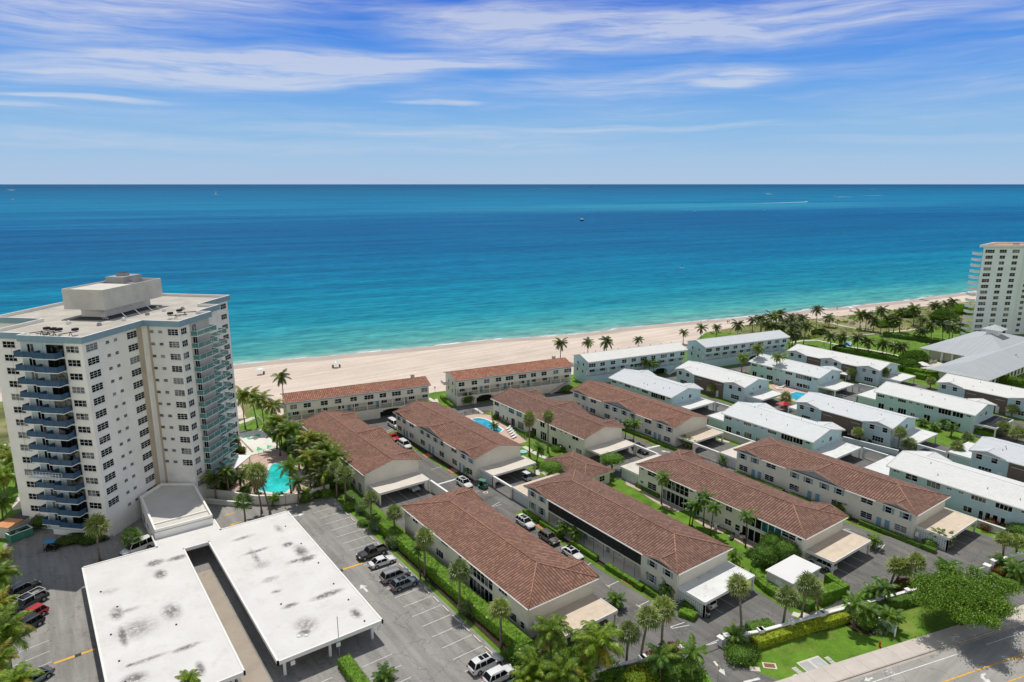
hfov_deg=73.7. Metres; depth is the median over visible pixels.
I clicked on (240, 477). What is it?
palm tree
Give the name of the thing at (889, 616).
palm tree
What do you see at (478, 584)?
window
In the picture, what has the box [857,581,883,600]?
palm tree
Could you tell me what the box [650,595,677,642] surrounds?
palm tree
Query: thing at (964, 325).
palm tree
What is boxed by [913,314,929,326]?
palm tree
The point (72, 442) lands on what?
balcony door
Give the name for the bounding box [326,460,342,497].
palm tree
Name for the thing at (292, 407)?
window
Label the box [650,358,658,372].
palm tree
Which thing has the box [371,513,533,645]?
hedge
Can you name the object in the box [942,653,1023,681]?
line
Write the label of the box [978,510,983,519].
window
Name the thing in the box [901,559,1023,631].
shade tree
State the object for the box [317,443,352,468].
palm tree
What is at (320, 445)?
palm tree
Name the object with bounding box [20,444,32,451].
window
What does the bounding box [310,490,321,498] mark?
bush
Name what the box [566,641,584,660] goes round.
bush
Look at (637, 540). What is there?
townhouse block
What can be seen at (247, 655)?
garage ramp
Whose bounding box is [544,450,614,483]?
pavilion
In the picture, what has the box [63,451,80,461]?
balcony door
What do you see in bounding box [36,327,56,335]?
roof hoist
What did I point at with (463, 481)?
car
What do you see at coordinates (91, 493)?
window
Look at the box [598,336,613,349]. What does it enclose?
palm tree
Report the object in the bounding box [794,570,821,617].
palm tree
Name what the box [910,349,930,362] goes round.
bush
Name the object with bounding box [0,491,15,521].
palm tree
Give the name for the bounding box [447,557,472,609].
palm tree
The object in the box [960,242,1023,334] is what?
apartment tower
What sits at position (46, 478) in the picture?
suspended platform
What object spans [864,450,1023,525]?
townhouse block
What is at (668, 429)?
window
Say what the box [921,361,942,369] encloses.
clubhouse terrace
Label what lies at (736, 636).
palm tree
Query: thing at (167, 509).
entrance building
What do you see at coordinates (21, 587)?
car
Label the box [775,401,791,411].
red canopy
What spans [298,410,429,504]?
townhouse block
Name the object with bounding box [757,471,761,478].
door
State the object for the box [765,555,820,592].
utility shed
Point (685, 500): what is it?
window
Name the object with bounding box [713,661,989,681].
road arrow
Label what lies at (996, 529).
boundary wall
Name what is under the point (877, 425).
townhouse block
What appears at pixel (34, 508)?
window
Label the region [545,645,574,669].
bush
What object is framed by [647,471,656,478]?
window
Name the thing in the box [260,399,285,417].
palm tree
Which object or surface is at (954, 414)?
window
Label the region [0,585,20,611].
palm tree
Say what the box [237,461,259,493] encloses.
palm tree
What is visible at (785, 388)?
court pool deck
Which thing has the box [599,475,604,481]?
window
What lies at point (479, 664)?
car
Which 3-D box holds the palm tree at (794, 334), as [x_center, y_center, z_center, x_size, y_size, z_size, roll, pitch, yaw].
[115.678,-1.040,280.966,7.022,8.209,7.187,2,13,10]
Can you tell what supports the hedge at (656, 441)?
on the ground
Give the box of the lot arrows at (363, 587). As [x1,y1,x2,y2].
[293,451,666,591]
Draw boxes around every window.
[2,341,15,348]
[4,354,17,361]
[6,367,19,374]
[9,380,21,387]
[11,393,23,400]
[13,406,26,413]
[15,419,28,426]
[17,431,30,438]
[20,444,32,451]
[22,456,34,463]
[24,469,34,475]
[26,481,38,488]
[28,493,39,500]
[30,505,39,511]
[65,346,79,353]
[67,359,81,367]
[69,373,83,380]
[71,386,85,393]
[73,400,87,407]
[75,413,89,420]
[77,426,91,433]
[79,439,93,446]
[81,452,94,459]
[83,464,96,471]
[85,342,98,352]
[85,477,98,484]
[87,355,100,366]
[87,490,100,497]
[89,368,101,379]
[89,502,102,509]
[91,381,103,393]
[93,394,105,406]
[95,408,107,419]
[97,420,109,432]
[99,433,110,445]
[101,445,112,458]
[102,458,113,470]
[104,471,115,483]
[106,483,117,495]
[108,495,119,508]
[126,330,136,339]
[128,342,138,352]
[130,355,140,365]
[131,367,141,377]
[133,379,142,389]
[134,391,144,401]
[136,403,145,413]
[137,415,147,426]
[139,427,149,437]
[141,438,150,449]
[142,450,152,461]
[144,461,153,473]
[145,473,154,484]
[167,329,178,335]
[169,341,179,348]
[170,353,181,360]
[171,365,182,372]
[173,378,183,384]
[174,389,185,396]
[176,401,186,408]
[177,413,187,419]
[178,425,188,431]
[180,436,190,443]
[181,327,187,335]
[181,448,191,454]
[182,339,188,347]
[182,459,192,465]
[183,351,189,359]
[185,363,191,371]
[186,375,192,383]
[187,387,193,395]
[189,399,194,407]
[190,410,196,419]
[191,422,196,430]
[192,433,198,442]
[194,445,199,453]
[195,456,201,464]
[196,467,201,476]
[197,478,202,487]
[290,404,296,409]
[303,402,310,407]
[320,400,327,405]
[334,398,341,403]
[350,396,356,401]
[358,482,361,493]
[364,394,373,399]
[379,393,385,397]
[392,391,400,396]
[421,387,427,392]
[436,547,443,560]
[452,458,456,465]
[458,382,464,386]
[469,575,472,589]
[472,567,476,578]
[473,578,476,593]
[477,570,480,581]
[477,581,480,596]
[480,574,484,585]
[481,585,484,599]
[485,577,488,588]
[485,588,488,602]
[489,580,492,592]
[489,592,492,603]
[498,587,506,597]
[505,376,512,380]
[509,610,516,623]
[516,411,521,417]
[518,421,523,430]
[519,374,525,378]
[520,620,524,630]
[529,490,535,497]
[529,501,535,510]
[538,506,544,516]
[539,496,544,503]
[540,431,546,441]
[551,436,556,444]
[564,368,570,372]
[589,363,595,367]
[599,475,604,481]
[644,418,651,424]
[645,428,650,435]
[646,572,655,584]
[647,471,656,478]
[647,481,656,491]
[647,559,656,569]
[651,392,659,399]
[657,423,662,429]
[658,394,664,400]
[662,488,666,499]
[663,436,670,442]
[663,568,672,578]
[666,426,672,432]
[666,490,670,501]
[667,480,671,489]
[670,492,674,504]
[671,482,675,491]
[675,483,679,493]
[675,494,679,505]
[678,496,683,508]
[680,485,684,495]
[683,498,687,510]
[684,487,688,497]
[724,518,731,526]
[725,506,732,512]
[726,425,731,432]
[731,394,738,400]
[735,523,739,532]
[738,464,747,472]
[739,453,746,459]
[742,525,748,538]
[744,431,751,439]
[748,528,754,541]
[749,518,755,527]
[750,457,758,464]
[754,531,760,543]
[755,519,761,530]
[761,522,767,532]
[764,474,773,482]
[766,375,772,381]
[766,462,775,470]
[767,429,776,435]
[768,524,774,533]
[775,527,781,536]
[781,433,792,442]
[781,530,795,541]
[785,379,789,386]
[789,483,798,492]
[790,471,798,479]
[792,437,802,445]
[795,373,804,379]
[802,384,809,389]
[803,476,812,484]
[804,375,811,381]
[819,482,828,490]
[831,499,841,506]
[834,487,843,495]
[859,510,872,520]
[860,497,872,506]
[864,376,872,382]
[872,435,883,443]
[878,402,883,408]
[882,505,893,514]
[893,523,906,534]
[897,407,906,414]
[899,511,911,520]
[904,473,917,482]
[924,405,933,409]
[924,414,930,422]
[926,480,940,490]
[938,408,951,415]
[952,411,963,418]
[962,505,971,513]
[970,494,986,503]
[975,453,982,460]
[976,313,983,316]
[978,465,991,472]
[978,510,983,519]
[979,296,986,299]
[982,273,989,276]
[983,267,990,270]
[984,261,991,264]
[984,512,990,519]
[985,250,994,252]
[985,255,992,258]
[991,458,997,464]
[994,502,1012,512]
[1012,249,1019,252]
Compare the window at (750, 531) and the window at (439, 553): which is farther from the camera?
the window at (750, 531)
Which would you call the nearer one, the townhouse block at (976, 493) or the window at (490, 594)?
the window at (490, 594)
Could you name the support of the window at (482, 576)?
in the townhouse block at (527, 575)
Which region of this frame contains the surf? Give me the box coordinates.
[234,291,975,364]
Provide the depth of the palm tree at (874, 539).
126.06 m
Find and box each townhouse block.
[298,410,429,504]
[393,401,535,486]
[400,486,617,643]
[490,388,634,463]
[512,469,755,617]
[570,380,723,450]
[608,369,714,410]
[620,449,871,573]
[674,360,781,402]
[707,401,861,458]
[719,436,977,550]
[748,354,853,396]
[786,344,915,385]
[788,392,937,450]
[856,381,1013,437]
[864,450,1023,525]
[936,373,1023,418]
[947,436,1023,482]
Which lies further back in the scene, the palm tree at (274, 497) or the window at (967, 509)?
the palm tree at (274, 497)
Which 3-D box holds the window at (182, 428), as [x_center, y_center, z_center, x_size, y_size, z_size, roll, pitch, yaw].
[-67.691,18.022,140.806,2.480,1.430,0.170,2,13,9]
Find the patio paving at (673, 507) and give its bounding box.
[626,480,755,546]
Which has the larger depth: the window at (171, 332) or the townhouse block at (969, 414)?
the townhouse block at (969, 414)
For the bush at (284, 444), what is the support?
on the ground
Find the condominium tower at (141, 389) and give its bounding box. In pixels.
[0,272,240,538]
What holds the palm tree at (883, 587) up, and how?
on the ground
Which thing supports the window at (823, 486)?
in the townhouse block at (902, 507)
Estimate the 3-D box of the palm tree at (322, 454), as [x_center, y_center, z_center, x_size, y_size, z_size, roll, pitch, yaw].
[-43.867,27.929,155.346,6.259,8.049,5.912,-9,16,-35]
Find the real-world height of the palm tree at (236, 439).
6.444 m
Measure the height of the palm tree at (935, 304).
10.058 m
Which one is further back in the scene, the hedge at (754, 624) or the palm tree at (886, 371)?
the palm tree at (886, 371)
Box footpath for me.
[4,321,981,616]
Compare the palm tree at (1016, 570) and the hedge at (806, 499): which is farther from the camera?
the hedge at (806, 499)
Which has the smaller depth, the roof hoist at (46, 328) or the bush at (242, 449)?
the roof hoist at (46, 328)
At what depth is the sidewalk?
98.27 m
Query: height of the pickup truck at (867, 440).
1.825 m
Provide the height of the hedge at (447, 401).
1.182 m
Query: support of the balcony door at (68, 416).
in the condominium tower at (141, 389)
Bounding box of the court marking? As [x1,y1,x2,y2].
[244,434,270,450]
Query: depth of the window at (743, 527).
130.33 m
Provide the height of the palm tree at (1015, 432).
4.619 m
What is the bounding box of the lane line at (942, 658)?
[873,632,1023,681]
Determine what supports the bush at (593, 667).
on the ground
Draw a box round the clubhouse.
[920,324,1023,382]
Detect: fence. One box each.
[491,412,526,440]
[822,389,852,399]
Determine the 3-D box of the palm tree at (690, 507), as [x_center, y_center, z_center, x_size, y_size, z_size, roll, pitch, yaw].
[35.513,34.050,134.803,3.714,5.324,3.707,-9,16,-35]
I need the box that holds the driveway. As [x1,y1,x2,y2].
[363,364,1023,681]
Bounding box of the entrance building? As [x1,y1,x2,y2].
[140,483,212,546]
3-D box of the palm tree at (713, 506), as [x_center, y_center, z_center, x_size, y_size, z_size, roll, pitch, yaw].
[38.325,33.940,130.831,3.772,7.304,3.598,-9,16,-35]
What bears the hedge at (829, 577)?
on the ground
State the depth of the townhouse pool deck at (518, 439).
189.07 m
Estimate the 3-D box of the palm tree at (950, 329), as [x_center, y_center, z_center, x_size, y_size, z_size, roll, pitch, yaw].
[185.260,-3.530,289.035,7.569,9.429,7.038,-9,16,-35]
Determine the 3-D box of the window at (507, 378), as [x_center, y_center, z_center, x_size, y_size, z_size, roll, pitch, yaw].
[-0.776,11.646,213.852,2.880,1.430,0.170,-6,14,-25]
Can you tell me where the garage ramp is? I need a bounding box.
[197,569,270,681]
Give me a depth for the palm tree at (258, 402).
185.12 m
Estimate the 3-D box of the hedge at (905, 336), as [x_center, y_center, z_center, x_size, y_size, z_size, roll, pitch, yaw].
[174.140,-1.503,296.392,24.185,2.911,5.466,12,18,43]
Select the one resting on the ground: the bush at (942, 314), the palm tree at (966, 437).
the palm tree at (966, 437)
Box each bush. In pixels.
[28,513,49,528]
[50,532,85,547]
[73,534,112,546]
[211,473,237,489]
[230,441,241,452]
[235,446,246,453]
[238,485,252,492]
[282,442,291,448]
[296,496,311,502]
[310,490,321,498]
[313,476,338,488]
[319,488,333,497]
[337,481,352,491]
[341,501,355,511]
[355,502,368,513]
[357,519,369,526]
[369,517,380,531]
[385,532,399,547]
[387,541,397,549]
[457,600,472,615]
[461,392,473,403]
[491,414,498,419]
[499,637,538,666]
[512,650,540,665]
[525,430,535,436]
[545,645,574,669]
[550,444,564,451]
[560,385,572,392]
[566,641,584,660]
[579,660,600,680]
[594,652,615,663]
[595,661,619,681]
[610,663,636,681]
[622,663,654,681]
[635,660,663,681]
[645,650,655,662]
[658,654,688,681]
[666,641,682,657]
[676,661,707,681]
[679,599,696,611]
[722,639,761,666]
[748,542,778,567]
[758,530,784,546]
[773,537,803,562]
[810,328,827,334]
[831,344,846,350]
[851,611,882,630]
[871,625,888,635]
[875,319,898,327]
[891,577,913,591]
[896,358,920,370]
[898,350,922,361]
[901,308,921,316]
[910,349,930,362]
[920,538,938,547]
[927,308,959,322]
[949,304,973,313]
[980,517,999,531]
[991,564,1007,576]
[998,522,1008,530]
[1004,561,1023,579]
[1005,522,1023,535]
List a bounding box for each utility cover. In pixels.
[749,666,760,671]
[762,662,777,669]
[797,656,828,671]
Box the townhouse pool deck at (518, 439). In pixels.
[465,413,526,442]
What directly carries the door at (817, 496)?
in the townhouse block at (902, 507)
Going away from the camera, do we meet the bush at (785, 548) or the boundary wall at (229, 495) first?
the bush at (785, 548)
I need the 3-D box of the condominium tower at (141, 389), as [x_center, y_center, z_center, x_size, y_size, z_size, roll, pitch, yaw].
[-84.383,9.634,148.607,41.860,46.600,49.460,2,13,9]
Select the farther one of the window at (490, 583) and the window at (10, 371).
the window at (10, 371)
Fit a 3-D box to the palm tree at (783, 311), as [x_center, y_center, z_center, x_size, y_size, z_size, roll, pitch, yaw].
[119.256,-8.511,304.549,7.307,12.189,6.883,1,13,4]
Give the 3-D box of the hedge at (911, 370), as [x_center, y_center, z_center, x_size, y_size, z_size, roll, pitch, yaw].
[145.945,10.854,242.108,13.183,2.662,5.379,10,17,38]
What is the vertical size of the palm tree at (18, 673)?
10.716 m
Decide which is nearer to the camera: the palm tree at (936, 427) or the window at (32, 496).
the window at (32, 496)
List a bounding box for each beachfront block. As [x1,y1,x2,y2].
[277,374,430,427]
[441,355,572,405]
[570,341,687,382]
[687,330,789,366]
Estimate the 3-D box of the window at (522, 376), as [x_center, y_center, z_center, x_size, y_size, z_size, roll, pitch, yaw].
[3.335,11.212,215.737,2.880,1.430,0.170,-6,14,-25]
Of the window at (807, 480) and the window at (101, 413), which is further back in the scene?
the window at (807, 480)
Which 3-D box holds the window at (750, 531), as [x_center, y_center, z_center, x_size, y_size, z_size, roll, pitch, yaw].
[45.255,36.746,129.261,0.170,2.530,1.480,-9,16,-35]
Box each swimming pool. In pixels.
[259,460,301,494]
[471,417,504,432]
[790,391,805,399]
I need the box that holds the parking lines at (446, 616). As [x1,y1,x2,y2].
[12,408,972,681]
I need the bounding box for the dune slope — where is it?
[0,315,966,460]
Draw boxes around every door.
[27,344,33,351]
[29,358,35,364]
[31,372,37,378]
[34,385,39,392]
[36,399,42,405]
[38,412,44,418]
[40,425,46,431]
[42,438,48,444]
[44,451,50,457]
[46,345,64,356]
[46,464,52,470]
[48,359,66,370]
[50,372,68,383]
[51,489,56,495]
[52,386,70,396]
[53,502,58,507]
[54,399,72,410]
[55,514,60,519]
[56,412,74,423]
[59,425,76,436]
[61,438,78,449]
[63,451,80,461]
[65,464,82,474]
[67,477,83,486]
[69,489,85,499]
[71,502,87,511]
[73,514,88,523]
[751,468,755,476]
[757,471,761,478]
[775,579,781,587]
[807,490,811,498]
[814,493,819,501]
[875,516,881,526]
[884,519,890,529]
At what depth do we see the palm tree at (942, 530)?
127.61 m
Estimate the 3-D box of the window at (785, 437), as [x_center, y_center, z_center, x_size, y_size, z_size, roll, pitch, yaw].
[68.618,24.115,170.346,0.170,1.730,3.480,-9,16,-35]
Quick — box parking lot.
[3,495,516,681]
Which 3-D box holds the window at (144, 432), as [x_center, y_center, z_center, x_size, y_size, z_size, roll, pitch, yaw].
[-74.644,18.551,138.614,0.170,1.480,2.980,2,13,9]
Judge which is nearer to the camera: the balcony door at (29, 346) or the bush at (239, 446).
the balcony door at (29, 346)
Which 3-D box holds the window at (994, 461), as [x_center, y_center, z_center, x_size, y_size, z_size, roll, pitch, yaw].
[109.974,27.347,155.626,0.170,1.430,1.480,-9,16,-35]
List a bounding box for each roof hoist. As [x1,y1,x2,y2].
[29,326,49,334]
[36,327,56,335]
[42,328,62,335]
[58,328,78,336]
[167,312,186,316]
[176,309,195,313]
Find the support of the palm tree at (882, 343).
on the ground
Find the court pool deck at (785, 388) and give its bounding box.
[769,384,807,400]
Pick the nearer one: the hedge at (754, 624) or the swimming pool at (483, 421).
the hedge at (754, 624)
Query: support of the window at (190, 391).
in the condominium tower at (141, 389)
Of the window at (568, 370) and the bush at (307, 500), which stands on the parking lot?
the bush at (307, 500)
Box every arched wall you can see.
[493,476,512,498]
[635,444,657,454]
[693,442,718,462]
[715,402,729,410]
[858,383,876,391]
[862,447,887,457]
[916,444,945,456]
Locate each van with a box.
[120,534,153,555]
[387,416,395,428]
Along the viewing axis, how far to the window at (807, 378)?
222.08 m
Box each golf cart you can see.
[43,539,58,551]
[477,478,487,489]
[522,470,531,481]
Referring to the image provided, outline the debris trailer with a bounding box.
[842,431,859,438]
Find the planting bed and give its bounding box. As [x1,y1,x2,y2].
[381,430,889,653]
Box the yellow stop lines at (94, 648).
[54,512,362,663]
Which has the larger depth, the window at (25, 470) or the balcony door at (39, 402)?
the window at (25, 470)
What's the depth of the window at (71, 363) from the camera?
122.76 m
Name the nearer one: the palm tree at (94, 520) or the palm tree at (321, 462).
the palm tree at (94, 520)
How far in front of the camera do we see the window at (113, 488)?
130.12 m
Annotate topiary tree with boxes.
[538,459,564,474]
[599,452,626,468]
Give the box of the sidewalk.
[775,604,1023,681]
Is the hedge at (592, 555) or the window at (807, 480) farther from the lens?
the window at (807, 480)
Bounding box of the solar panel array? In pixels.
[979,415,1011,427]
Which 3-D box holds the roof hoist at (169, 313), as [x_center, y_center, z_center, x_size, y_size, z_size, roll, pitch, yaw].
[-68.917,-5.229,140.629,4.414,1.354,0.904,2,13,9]
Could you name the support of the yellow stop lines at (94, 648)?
on the parking lot
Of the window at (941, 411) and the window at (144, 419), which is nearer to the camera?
the window at (144, 419)
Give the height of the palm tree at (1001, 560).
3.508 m
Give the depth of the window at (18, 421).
129.41 m
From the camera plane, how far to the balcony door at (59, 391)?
124.30 m
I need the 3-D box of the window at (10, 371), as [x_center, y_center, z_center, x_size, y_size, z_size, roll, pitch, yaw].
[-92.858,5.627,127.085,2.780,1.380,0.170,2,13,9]
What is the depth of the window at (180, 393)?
139.11 m
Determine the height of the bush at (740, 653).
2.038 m
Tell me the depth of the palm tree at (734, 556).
120.11 m
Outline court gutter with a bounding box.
[240,438,252,451]
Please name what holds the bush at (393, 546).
on the planting bed
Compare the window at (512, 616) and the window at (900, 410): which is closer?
the window at (512, 616)
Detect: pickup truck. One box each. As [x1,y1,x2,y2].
[10,586,49,614]
[356,543,387,560]
[855,438,875,443]
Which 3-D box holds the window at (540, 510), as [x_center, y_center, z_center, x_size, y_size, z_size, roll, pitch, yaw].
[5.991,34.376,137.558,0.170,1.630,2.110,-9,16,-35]
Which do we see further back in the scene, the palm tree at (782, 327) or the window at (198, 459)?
the palm tree at (782, 327)
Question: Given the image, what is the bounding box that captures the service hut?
[0,511,28,538]
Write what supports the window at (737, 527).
in the townhouse block at (811, 528)
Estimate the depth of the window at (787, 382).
228.35 m
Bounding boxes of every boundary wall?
[203,498,251,507]
[205,484,329,504]
[430,480,447,494]
[569,644,683,681]
[707,425,754,444]
[722,587,916,646]
[843,436,898,455]
[944,507,1005,533]
[990,551,1023,568]
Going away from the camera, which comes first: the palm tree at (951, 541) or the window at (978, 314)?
the palm tree at (951, 541)
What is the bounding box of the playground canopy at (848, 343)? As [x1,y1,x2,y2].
[843,341,851,347]
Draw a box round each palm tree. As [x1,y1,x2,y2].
[0,442,11,456]
[0,449,16,486]
[0,461,16,497]
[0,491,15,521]
[0,546,14,586]
[0,560,22,607]
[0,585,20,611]
[0,601,36,667]
[0,637,19,670]
[0,661,44,681]
[82,511,113,561]
[118,526,143,547]
[174,669,201,681]
[199,469,226,498]
[216,461,237,490]
[231,432,239,452]
[231,470,246,486]
[232,491,255,521]
[235,385,252,428]
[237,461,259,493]
[240,385,261,427]
[244,462,271,514]
[245,475,266,513]
[246,389,273,429]
[259,415,288,448]
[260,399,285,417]
[266,422,286,455]
[267,413,289,446]
[267,492,281,505]
[270,368,291,401]
[273,419,297,453]
[275,454,303,493]
[278,419,305,455]
[284,434,306,468]
[286,473,310,504]
[290,442,314,474]
[294,447,322,488]
[295,429,320,444]
[299,453,321,487]
[299,486,312,499]
[304,446,330,475]
[306,430,330,444]
[308,462,334,490]
[311,438,339,458]
[312,453,337,481]
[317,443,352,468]
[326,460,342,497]
[333,466,355,503]
[362,490,379,522]
[371,660,398,681]
[383,504,402,527]
[408,544,424,576]
[414,525,436,576]
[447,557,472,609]
[486,596,512,649]
[489,421,498,430]
[509,660,546,681]
[515,645,555,681]
[521,411,535,456]
[530,439,547,465]
[530,612,573,657]
[539,652,583,681]
[542,410,554,452]
[552,337,567,357]
[554,520,571,535]
[567,524,583,540]
[569,620,625,673]
[571,662,596,681]
[581,337,594,352]
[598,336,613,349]
[603,590,626,608]
[617,618,643,660]
[620,418,631,438]
[627,416,642,442]
[633,336,643,345]
[633,604,664,654]
[640,359,649,366]
[644,640,680,681]
[646,361,654,370]
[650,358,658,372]
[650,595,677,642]
[653,469,671,504]
[658,577,674,599]
[676,633,708,680]
[678,329,688,343]
[681,434,692,447]
[682,498,698,525]
[686,499,705,526]
[694,323,707,338]
[695,488,716,525]
[703,499,723,535]
[706,384,715,395]
[712,324,721,336]
[718,455,727,465]
[720,621,749,645]
[725,572,751,628]
[727,547,743,564]
[730,319,744,334]
[735,352,749,372]
[738,508,757,547]
[746,316,758,332]
[750,343,765,358]
[752,313,767,331]
[759,319,773,330]
[764,310,780,322]
[767,319,779,330]
[770,352,785,365]
[772,308,787,329]
[772,583,801,622]
[774,322,786,331]
[777,317,789,329]
[779,390,792,406]
[783,313,799,323]
[784,329,801,347]
[786,321,801,344]
[790,327,803,345]
[794,313,809,331]
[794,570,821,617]
[798,319,815,344]
[800,579,825,612]
[810,305,824,326]
[821,313,835,326]
[822,330,837,349]
[833,499,846,511]
[834,331,848,344]
[841,590,872,629]
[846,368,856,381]
[848,333,866,348]
[851,427,864,439]
[853,308,867,327]
[856,603,882,621]
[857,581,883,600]
[860,335,877,348]
[861,310,873,329]
[867,316,879,331]
[867,533,882,548]
[867,576,899,600]
[874,305,889,334]
[874,337,891,351]
[875,604,906,633]
[879,314,893,330]
[882,367,890,376]
[884,555,911,583]
[886,340,901,354]
[887,314,902,326]
[888,317,901,331]
[891,307,905,331]
[892,340,909,353]
[893,425,908,449]
[893,556,915,580]
[901,437,918,450]
[904,551,928,585]
[906,302,920,325]
[910,324,928,336]
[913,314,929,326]
[916,417,929,426]
[922,320,940,343]
[926,300,943,309]
[926,376,936,388]
[928,421,941,431]
[929,527,945,537]
[933,320,951,340]
[933,556,963,569]
[937,417,949,428]
[941,300,950,308]
[941,321,958,337]
[944,422,958,436]
[944,531,955,546]
[946,297,959,309]
[947,440,964,451]
[948,320,962,337]
[950,317,963,327]
[956,321,968,331]
[959,431,974,442]
[986,550,1017,566]
[993,420,1012,436]
[993,530,1016,556]
[1000,557,1023,580]
[1005,404,1020,417]
[1006,533,1023,552]
[1007,424,1023,441]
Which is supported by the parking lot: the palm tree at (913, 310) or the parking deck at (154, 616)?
the parking deck at (154, 616)
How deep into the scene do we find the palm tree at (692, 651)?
91.52 m
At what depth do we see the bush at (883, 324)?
322.27 m
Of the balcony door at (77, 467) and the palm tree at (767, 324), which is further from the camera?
the palm tree at (767, 324)
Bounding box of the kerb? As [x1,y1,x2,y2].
[833,620,1023,681]
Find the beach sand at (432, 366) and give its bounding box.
[0,294,976,418]
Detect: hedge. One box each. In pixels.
[337,653,369,681]
[343,489,377,519]
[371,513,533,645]
[440,395,454,407]
[522,508,540,522]
[539,520,563,537]
[569,539,598,560]
[605,562,644,590]
[622,427,679,450]
[635,482,659,497]
[644,585,668,604]
[678,606,697,621]
[734,470,784,490]
[744,618,776,630]
[749,567,782,598]
[749,626,793,648]
[787,611,850,638]
[788,492,851,519]
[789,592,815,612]
[817,582,844,605]
[823,572,849,595]
[835,346,900,362]
[849,588,920,619]
[858,519,937,553]
[882,331,944,343]
[902,366,938,374]
[914,372,938,380]
[974,428,996,436]
[989,572,1018,586]
[998,374,1023,387]
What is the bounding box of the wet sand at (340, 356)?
[0,291,976,392]
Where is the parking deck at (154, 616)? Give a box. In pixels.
[81,510,382,681]
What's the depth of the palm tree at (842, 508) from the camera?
140.05 m
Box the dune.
[0,302,974,443]
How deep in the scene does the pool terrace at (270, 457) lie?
166.58 m
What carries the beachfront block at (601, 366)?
on the ground
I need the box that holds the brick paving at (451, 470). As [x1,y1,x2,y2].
[422,438,872,586]
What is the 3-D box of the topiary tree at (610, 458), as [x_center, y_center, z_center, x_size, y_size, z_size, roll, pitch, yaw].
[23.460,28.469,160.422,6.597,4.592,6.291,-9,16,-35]
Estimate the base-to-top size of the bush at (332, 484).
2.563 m
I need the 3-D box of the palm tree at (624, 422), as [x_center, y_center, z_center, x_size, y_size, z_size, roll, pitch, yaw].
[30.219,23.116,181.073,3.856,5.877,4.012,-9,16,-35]
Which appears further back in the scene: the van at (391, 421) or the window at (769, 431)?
the van at (391, 421)
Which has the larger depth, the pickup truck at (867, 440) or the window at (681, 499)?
the pickup truck at (867, 440)
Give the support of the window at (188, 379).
in the condominium tower at (141, 389)
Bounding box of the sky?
[0,0,1023,183]
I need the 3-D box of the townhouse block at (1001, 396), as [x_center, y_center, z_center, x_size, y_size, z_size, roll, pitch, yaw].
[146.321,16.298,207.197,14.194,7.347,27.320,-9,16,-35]
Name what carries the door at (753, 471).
in the townhouse block at (902, 507)
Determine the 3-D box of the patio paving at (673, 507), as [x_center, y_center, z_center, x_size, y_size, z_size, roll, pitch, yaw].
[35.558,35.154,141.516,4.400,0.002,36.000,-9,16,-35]
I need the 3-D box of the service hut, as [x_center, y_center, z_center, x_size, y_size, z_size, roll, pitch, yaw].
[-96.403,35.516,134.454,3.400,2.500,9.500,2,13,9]
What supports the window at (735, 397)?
in the townhouse block at (733, 386)
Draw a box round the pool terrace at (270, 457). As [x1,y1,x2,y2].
[225,450,313,494]
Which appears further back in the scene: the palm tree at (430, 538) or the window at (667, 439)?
the window at (667, 439)
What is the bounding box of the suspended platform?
[10,343,61,479]
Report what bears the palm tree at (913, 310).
on the ground
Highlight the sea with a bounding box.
[0,184,1023,364]
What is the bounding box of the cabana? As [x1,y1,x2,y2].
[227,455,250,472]
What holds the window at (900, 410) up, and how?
in the townhouse block at (969, 414)
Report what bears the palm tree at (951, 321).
on the ground
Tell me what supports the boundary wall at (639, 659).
on the ground
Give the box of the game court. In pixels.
[240,429,278,454]
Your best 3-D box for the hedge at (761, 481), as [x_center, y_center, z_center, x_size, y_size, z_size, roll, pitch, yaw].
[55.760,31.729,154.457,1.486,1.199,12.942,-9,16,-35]
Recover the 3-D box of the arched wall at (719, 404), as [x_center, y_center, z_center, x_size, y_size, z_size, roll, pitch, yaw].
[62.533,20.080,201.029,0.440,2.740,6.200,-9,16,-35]
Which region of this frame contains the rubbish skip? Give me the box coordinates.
[5,524,33,542]
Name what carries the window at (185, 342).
in the condominium tower at (141, 389)
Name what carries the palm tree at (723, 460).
on the ground
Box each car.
[6,579,41,598]
[17,612,45,634]
[20,602,48,619]
[25,665,54,681]
[367,555,395,568]
[379,566,410,583]
[388,432,398,440]
[389,575,418,591]
[397,437,411,448]
[408,485,420,491]
[455,476,472,487]
[466,651,503,675]
[481,664,515,681]
[515,513,535,529]
[538,528,559,545]
[560,545,583,559]
[631,445,648,453]
[706,600,717,609]
[807,555,837,571]
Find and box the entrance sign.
[878,617,896,636]
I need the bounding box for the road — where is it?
[849,623,1023,681]
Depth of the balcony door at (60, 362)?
123.12 m
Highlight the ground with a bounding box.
[0,325,1023,681]
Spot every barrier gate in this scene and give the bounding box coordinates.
[707,634,724,647]
[963,562,991,573]
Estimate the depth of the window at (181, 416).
140.27 m
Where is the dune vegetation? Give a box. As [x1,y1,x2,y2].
[0,302,974,473]

